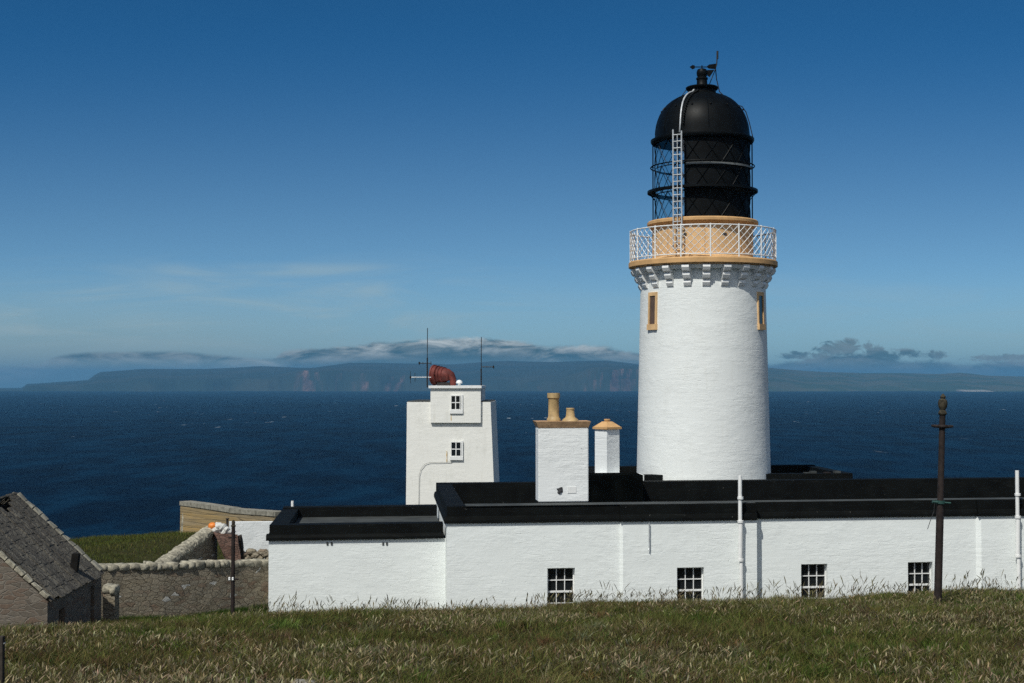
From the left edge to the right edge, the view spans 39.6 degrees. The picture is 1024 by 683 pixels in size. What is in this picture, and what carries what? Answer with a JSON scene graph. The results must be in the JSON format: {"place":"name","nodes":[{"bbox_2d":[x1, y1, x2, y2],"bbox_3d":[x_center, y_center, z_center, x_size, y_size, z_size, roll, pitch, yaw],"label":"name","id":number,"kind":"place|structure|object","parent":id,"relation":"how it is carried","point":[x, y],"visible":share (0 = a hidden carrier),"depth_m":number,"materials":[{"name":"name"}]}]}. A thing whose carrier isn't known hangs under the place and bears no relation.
{"place":"outdoors","nodes":[
{"label":"outdoors","id":0,"kind":"place"},
{"bbox_2d":[0,391,1023,538],"bbox_3d":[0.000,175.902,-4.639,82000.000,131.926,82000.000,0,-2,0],"label":"sea","id":1,"kind":"structure","parent":0,"point":[75,464],"depth_m":2475.75,"materials":[{"name":"blue liquid"}]},
{"bbox_2d":[0,361,1023,391],"bbox_3d":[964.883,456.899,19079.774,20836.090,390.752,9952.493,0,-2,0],"label":"hills","id":2,"kind":"structure","parent":0,"point":[562,376],"depth_m":15391.44,"materials":[{"name":"stone"}]},
{"bbox_2d":[0,0,1023,387],"label":"sky","id":3,"kind":"structure","parent":0,"point":[185,184],"materials":[{"name":"blue"}]},
{"bbox_2d":[0,530,1023,682],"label":"ground","id":4,"kind":"structure","parent":0,"point":[122,552],"depth_m":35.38,"materials":[{"name":"green plant"}]},
{"bbox_2d":[0,635,5,682],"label":"fence post","id":5,"kind":"object","parent":4,"relation":"on","point":[2,658],"visible":1,"depth_m":21.34,"materials":[{"name":"brown wood"}]},
{"bbox_2d":[0,492,103,627],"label":"stone barn","id":6,"kind":"structure","parent":4,"relation":"on","point":[50,572],"depth_m":37.98,"materials":[{"name":"stone"}]},
{"bbox_2d":[102,583,119,620],"bbox_3d":[-12.038,8.062,42.706,0.403,1.562,0.634,0,-2,0],"label":"wall stub","id":7,"kind":"object","parent":4,"relation":"on","point":[110,591],"depth_m":42.45,"materials":[{"name":"stone"}]},
{"bbox_2d":[98,559,268,617],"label":"stone wall","id":8,"kind":"structure","parent":4,"relation":"on","point":[174,589],"depth_m":46.73,"materials":[{"name":"grey stone"}]},
{"bbox_2d":[101,603,267,621],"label":"weeds","id":9,"kind":"object","parent":4,"relation":"on","point":[242,608],"visible":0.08,"depth_m":47.02,"materials":[{"name":"green plant"}]},
{"bbox_2d":[155,526,216,562],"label":"leaning wall","id":10,"kind":"structure","parent":4,"relation":"on","point":[200,544],"depth_m":54.35,"materials":[{"name":"stone"}]},
{"bbox_2d":[208,522,214,528],"bbox_3d":[-11.786,7.260,56.014,0.358,0.309,0.303,-1,-2,34],"label":"float","id":11,"kind":"object","parent":10,"relation":"on","point":[211,525],"visible":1,"depth_m":55.91,"materials":[{"name":"orange plastic"}]},
{"bbox_2d":[214,532,240,560],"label":"red wall","id":12,"kind":"structure","parent":10,"relation":"attached to","point":[224,541],"depth_m":55.56,"materials":[{"name":"red stone"}]},
{"bbox_2d":[212,527,219,532],"bbox_3d":[-11.571,7.394,55.943,0.409,0.276,0.355,-1,-2,25],"label":"stone","id":13,"kind":"object","parent":12,"relation":"on","point":[215,529],"visible":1,"depth_m":55.81,"materials":[{"name":"white stone"}]},
{"bbox_3d":[-11.369,7.486,55.923,0.355,0.260,0.442,0,-2,0],"label":"stone","id":14,"kind":"object","parent":12,"relation":"on","visible":0},
{"bbox_2d":[215,523,226,530],"bbox_3d":[-11.444,7.298,55.947,0.393,0.312,0.467,0,-2,15],"label":"stone","id":15,"kind":"object","parent":14,"relation":"on","point":[222,526],"visible":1,"depth_m":55.77,"materials":[{"name":"white stone"}]},
{"bbox_2d":[179,500,280,532],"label":"yellow wall","id":16,"kind":"structure","parent":4,"relation":"on","point":[196,515],"depth_m":74.74,"materials":[{"name":"stone"}]},
{"bbox_2d":[227,520,238,613],"bbox_3d":[-8.204,6.945,41.815,0.322,3.390,0.179,0,-2,0],"label":"iron pole","id":17,"kind":"object","parent":4,"relation":"on","point":[233,537],"visible":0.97,"depth_m":41.80,"materials":[{"name":"brown metal"}]},
{"bbox_2d":[238,534,243,559],"bbox_3d":[-10.802,8.324,56.448,0.357,1.297,0.641,0,-2,-12],"label":"boulder","id":18,"kind":"object","parent":4,"relation":"on","point":[240,539],"visible":0.36,"depth_m":56.23,"materials":[{"name":"stone"}]},
{"bbox_2d":[229,521,272,559],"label":"white wall","id":19,"kind":"structure","parent":4,"relation":"on","point":[255,542],"depth_m":61.86,"materials":[{"name":"paint"}]},
{"bbox_2d":[293,679,316,682],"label":"field stone","id":20,"kind":"object","parent":4,"relation":"on","point":[303,680],"visible":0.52,"depth_m":21.45,"materials":[{"name":"grey stone"}]},
{"bbox_2d":[266,501,445,611],"bbox_3d":[-5.584,8.313,51.748,6.070,4.507,7.239,0,-2,-5],"label":"annex","id":21,"kind":"object","parent":4,"relation":"on","point":[345,554],"visible":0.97,"depth_m":48.45,"materials":[{"name":"white paint"}]},
{"bbox_2d":[406,385,498,504],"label":"foghorn tower","id":22,"kind":"structure","parent":4,"relation":"on","point":[452,436],"depth_m":87.77,"materials":[{"name":"white paint"}]},
{"bbox_2d":[410,328,431,387],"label":"antenna mast","id":23,"kind":"object","parent":22,"relation":"on","point":[427,363],"visible":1,"depth_m":88.36,"materials":[{"name":"metal"}]},
{"bbox_2d":[429,365,455,385],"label":"foghorn","id":24,"kind":"object","parent":22,"relation":"on","point":[440,375],"visible":0.99,"depth_m":89.14,"materials":[{"name":"red paint"}]},
{"bbox_2d":[450,442,460,456],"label":"window","id":25,"kind":"structure","parent":22,"relation":"in","point":[455,446],"depth_m":87.74,"materials":[{"name":"white paint"}]},
{"bbox_2d":[451,395,460,409],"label":"window","id":26,"kind":"structure","parent":22,"relation":"in","point":[455,399],"depth_m":87.67,"materials":[{"name":"white paint"}]},
{"bbox_2d":[480,337,493,400],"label":"antenna mast","id":27,"kind":"object","parent":22,"relation":"on","point":[481,369],"visible":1,"depth_m":88.36,"materials":[{"name":"grey metal"}]},
{"bbox_2d":[629,51,777,479],"bbox_3d":[8.596,-1.611,64.065,6.661,23.180,6.661,0,-2,0],"label":"lighthouse","id":28,"kind":"object","parent":4,"relation":"on","point":[703,277],"visible":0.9,"depth_m":61.90,"materials":[{"name":"paint"}]},
{"bbox_2d":[647,292,657,329],"bbox_3d":[6.282,-1.338,62.620,0.408,1.660,0.640,1,-2,-32],"label":"window","id":29,"kind":"structure","parent":28,"relation":"in","point":[652,324],"depth_m":62.54,"materials":[{"name":"stone"}]},
{"bbox_2d":[757,292,765,329],"bbox_3d":[10.836,-1.341,62.508,0.408,1.660,0.640,-1,-2,35],"label":"window","id":30,"kind":"structure","parent":28,"relation":"in","point":[761,325],"depth_m":62.41,"materials":[{"name":"stone"}]},
{"bbox_2d":[588,419,852,480],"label":"house","id":31,"kind":"structure","parent":4,"relation":"on","point":[606,445],"depth_m":61.61,"materials":[{"name":"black paint"}]},
{"bbox_2d":[434,393,1023,609],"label":"keepers house","id":32,"kind":"structure","parent":4,"relation":"on","point":[566,521],"depth_m":49.53,"materials":[{"name":"white paint"}]},
{"bbox_2d":[547,568,573,604],"bbox_3d":[1.652,8.523,48.484,0.949,1.648,0.076,0,-2,-7],"label":"window","id":33,"kind":"structure","parent":32,"relation":"in","point":[559,580],"depth_m":48.51,"materials":[{"name":"black glass"}]},
{"bbox_2d":[677,567,702,601],"bbox_3d":[6.103,8.558,48.931,0.952,1.616,0.076,0,-2,-7],"label":"window","id":34,"kind":"structure","parent":32,"relation":"in","point":[688,578],"depth_m":48.96,"materials":[{"name":"black glass"}]},
{"bbox_2d":[801,564,825,599],"bbox_3d":[10.554,8.616,49.901,0.956,1.662,0.076,0,-2,-7],"label":"window","id":35,"kind":"structure","parent":32,"relation":"in","point":[810,573],"depth_m":49.93,"materials":[{"name":"glass"}]},
{"bbox_2d":[908,562,930,592],"bbox_3d":[14.404,8.615,50.401,0.916,1.644,0.076,0,-2,-7],"label":"window","id":36,"kind":"structure","parent":32,"relation":"in","point":[917,571],"depth_m":50.43,"materials":[{"name":"black glass"}]},
{"bbox_2d":[927,394,952,603],"bbox_3d":[12.301,4.742,40.889,0.798,6.489,0.340,0,-2,0],"label":"iron pole","id":37,"kind":"object","parent":4,"relation":"on","point":[940,502],"visible":0.98,"depth_m":40.82,"materials":[{"name":"black metal"}]},
{"bbox_2d":[956,390,993,391],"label":"beach","id":38,"kind":"structure","parent":0,"point":[974,391],"depth_m":14549.94,"materials":[{"name":"beige sand"}]}
]}

